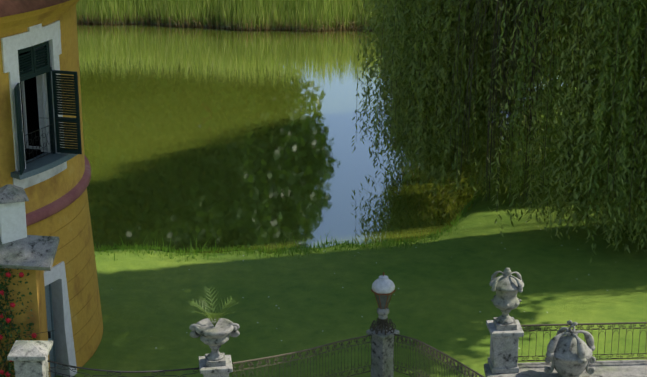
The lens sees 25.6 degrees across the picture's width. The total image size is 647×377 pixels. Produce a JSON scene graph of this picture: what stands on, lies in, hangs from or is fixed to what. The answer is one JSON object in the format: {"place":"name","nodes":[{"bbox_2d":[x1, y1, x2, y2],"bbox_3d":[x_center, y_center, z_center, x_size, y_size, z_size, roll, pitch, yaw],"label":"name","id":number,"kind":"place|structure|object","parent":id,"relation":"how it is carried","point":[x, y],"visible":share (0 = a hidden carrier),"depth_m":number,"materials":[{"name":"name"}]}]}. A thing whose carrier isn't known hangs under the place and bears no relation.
{"place":"outdoors","nodes":[
{"label":"outdoors","id":0,"kind":"place"},
{"bbox_2d":[0,266,54,376],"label":"rose","id":1,"kind":"object","parent":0,"point":[6,324],"depth_m":28.15,"materials":[{"name":"green plant"}]},
{"bbox_2d":[55,19,646,376],"bbox_3d":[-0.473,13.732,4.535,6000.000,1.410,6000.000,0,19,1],"label":"lawn","id":2,"kind":"structure","parent":0,"point":[443,294],"depth_m":36.01,"materials":[{"name":"green plant"}]},
{"bbox_2d":[0,184,59,376],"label":"pier wall","id":3,"kind":"structure","parent":2,"relation":"on","point":[33,255],"depth_m":28.10,"materials":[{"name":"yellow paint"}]},
{"bbox_2d":[0,0,102,376],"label":"round tower","id":4,"kind":"structure","parent":2,"relation":"on","point":[54,186],"depth_m":30.53,"materials":[{"name":"yellow paint"}]},
{"bbox_2d":[19,51,43,160],"bbox_3d":[-6.906,-1.926,30.007,1.325,4.250,3.250,9,21,25],"label":"dark room","id":5,"kind":"object","parent":4,"relation":"attached to","point":[31,100],"depth_m":31.74,"materials":[{"name":"black"}]},
{"bbox_2d":[14,40,81,174],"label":"window shutters","id":6,"kind":"object","parent":4,"relation":"on","point":[33,70],"depth_m":29.92,"materials":[{"name":"green paint"}]},
{"bbox_2d":[45,283,56,376],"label":"tower door","id":7,"kind":"structure","parent":4,"relation":"attached to","point":[49,313],"depth_m":31.20,"materials":[{"name":"paint"}]},
{"bbox_2d":[7,320,523,376],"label":"stone pillars","id":8,"kind":"structure","parent":2,"relation":"on","point":[29,358],"depth_m":25.39,"materials":[{"name":"grey stone"}]},
{"bbox_2d":[47,360,198,376],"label":"black rail","id":9,"kind":"object","parent":8,"relation":"attached to","point":[112,371],"visible":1,"depth_m":25.57,"materials":[{"name":"black metal"}]},
{"bbox_2d":[232,334,483,376],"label":"metal fence","id":10,"kind":"object","parent":8,"relation":"on","point":[459,364],"visible":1,"depth_m":28.58,"materials":[{"name":"metal"}]},
{"bbox_2d":[370,272,395,334],"bbox_3d":[1.287,2.436,30.697,0.541,1.372,0.541,4,19,11],"label":"lantern","id":11,"kind":"object","parent":8,"relation":"on","point":[383,288],"visible":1,"depth_m":30.59,"materials":[{"name":"glass"}]},
{"bbox_2d":[189,268,595,376],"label":"stone urns","id":12,"kind":"object","parent":8,"relation":"on","point":[570,353],"visible":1,"depth_m":25.06,"materials":[{"name":"grey stone"}]},
{"bbox_2d":[188,286,239,326],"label":"palm fronds","id":13,"kind":"object","parent":12,"relation":"on","point":[216,318],"visible":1,"depth_m":26.09,"materials":[{"name":"green plant"}]},
{"bbox_2d":[93,83,555,262],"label":"bank grass","id":14,"kind":"structure","parent":2,"relation":"on","point":[243,249],"depth_m":39.34,"materials":[{"name":"green plant"}]},
{"bbox_2d":[351,0,646,262],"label":"willow","id":15,"kind":"object","parent":2,"relation":"on","point":[408,20],"depth_m":39.98,"materials":[{"name":"green plant"}]},
{"bbox_2d":[484,359,646,376],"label":"stone ledge","id":16,"kind":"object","parent":2,"relation":"on","point":[621,368],"depth_m":25.53,"materials":[{"name":"stone"}]},
{"bbox_2d":[518,322,646,361],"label":"terrace railing","id":17,"kind":"object","parent":16,"relation":"on","point":[591,324],"visible":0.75,"depth_m":25.64,"materials":[{"name":"metal"}]},
{"bbox_2d":[77,24,644,253],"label":"pond water","id":18,"kind":"structure","parent":0,"point":[224,138],"depth_m":49.41,"materials":[{"name":"green liquid"}]},
{"bbox_2d":[76,0,614,35],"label":"reeds","id":19,"kind":"object","parent":18,"relation":"on","point":[282,11],"visible":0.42,"depth_m":67.50,"materials":[{"name":"green plant"}]}
]}

